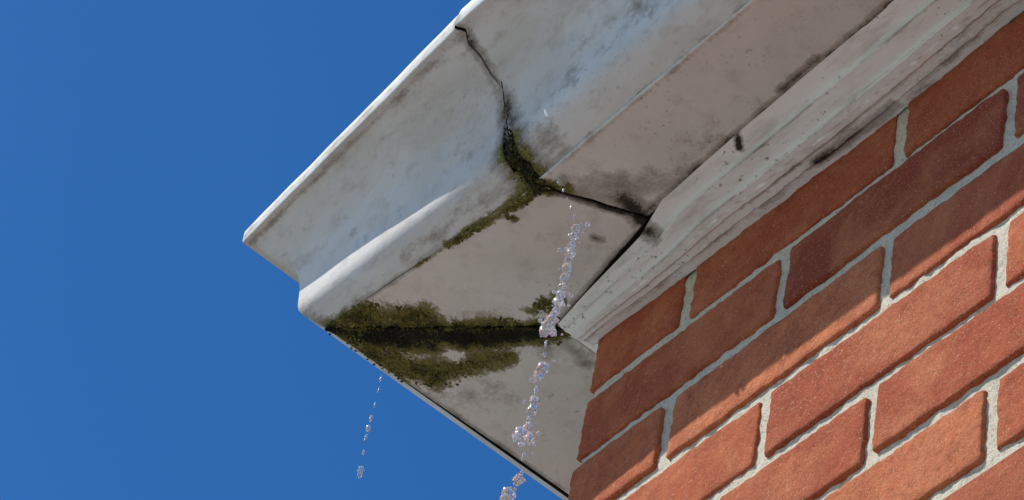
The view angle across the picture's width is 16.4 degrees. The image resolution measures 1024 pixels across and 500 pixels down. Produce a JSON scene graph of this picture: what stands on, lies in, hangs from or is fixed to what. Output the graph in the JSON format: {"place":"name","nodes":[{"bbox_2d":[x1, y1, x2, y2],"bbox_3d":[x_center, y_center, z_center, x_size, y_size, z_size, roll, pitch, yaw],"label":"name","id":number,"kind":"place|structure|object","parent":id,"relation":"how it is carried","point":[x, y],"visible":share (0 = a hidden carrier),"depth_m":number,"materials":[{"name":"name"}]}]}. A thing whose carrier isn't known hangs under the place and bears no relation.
{"place":"outdoors","nodes":[
{"label":"outdoors","id":0,"kind":"place"},
{"bbox_2d":[0,0,562,499],"label":"sky","id":1,"kind":"structure","parent":0,"point":[148,352],"materials":[{"name":"blue"}]},
{"label":"ground","id":2,"kind":"structure","parent":0,"visible":0},
{"bbox_2d":[568,12,1023,499],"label":"bricks","id":3,"kind":"object","parent":2,"relation":"on","point":[942,452],"visible":0.84,"depth_m":2.42,"materials":[{"name":"red brick"}]},
{"bbox_2d":[559,326,597,352],"bbox_3d":[1.034,0.785,3.177,2.627,0.020,0.018,36,-52,-20],"label":"frieze board return","id":4,"kind":"object","parent":3,"relation":"on","point":[594,348],"visible":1,"depth_m":2.74,"materials":[{"name":"white paint"}]},
{"bbox_2d":[558,0,1023,345],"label":"frieze board","id":5,"kind":"object","parent":3,"relation":"on","point":[892,59],"visible":1,"depth_m":2.57,"materials":[{"name":"paint"}]},
{"bbox_2d":[242,0,750,499],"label":"rain gutter","id":6,"kind":"object","parent":5,"relation":"on","point":[408,168],"visible":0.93,"depth_m":2.70,"materials":[{"name":"paint"}]},
{"bbox_2d":[325,127,567,387],"bbox_3d":[-0.021,0.021,2.736,0.156,0.051,0.246,36,-52,-20],"label":"moss","id":7,"kind":"object","parent":6,"relation":"on","point":[529,174],"visible":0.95,"depth_m":2.75,"materials":[{"name":"green plant"}]},
{"bbox_2d":[327,325,596,493],"bbox_3d":[0.954,0.777,3.190,2.751,0.010,0.136,35,-52,-19],"label":"soffit return panel","id":8,"kind":"object","parent":6,"relation":"on","point":[490,399],"visible":0.56,"depth_m":2.78,"materials":[{"name":"paint"}]},
{"bbox_2d":[357,174,589,499],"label":"water drips","id":9,"kind":"object","parent":6,"relation":"attached to","point":[522,436],"visible":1,"depth_m":2.15,"materials":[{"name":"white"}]},
{"bbox_2d":[326,186,646,327],"bbox_3d":[-0.013,0.025,2.718,0.124,0.009,0.268,36,-52,-20],"label":"soffit corner panel","id":10,"kind":"object","parent":6,"relation":"attached to","point":[498,266],"visible":0.94,"depth_m":2.70,"materials":[{"name":"paint"}]},
{"bbox_2d":[536,185,655,324],"bbox_3d":[1.077,-0.850,1.810,0.118,0.087,3.515,36,-52,-20],"label":"eaves timber","id":11,"kind":"object","parent":6,"relation":"on","point":[636,236],"visible":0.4,"depth_m":2.68,"materials":[{"name":"grey wood"}]},
{"bbox_2d":[536,0,893,215],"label":"soffit straight panel","id":12,"kind":"object","parent":6,"relation":"attached to","point":[647,150],"visible":1,"depth_m":2.57,"materials":[{"name":"paint"}]},
{"bbox_2d":[581,11,1023,499],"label":"mortar","id":13,"kind":"object","parent":2,"relation":"on","point":[991,383],"visible":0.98,"depth_m":2.40,"materials":[{"name":"grey concrete"}]}
]}

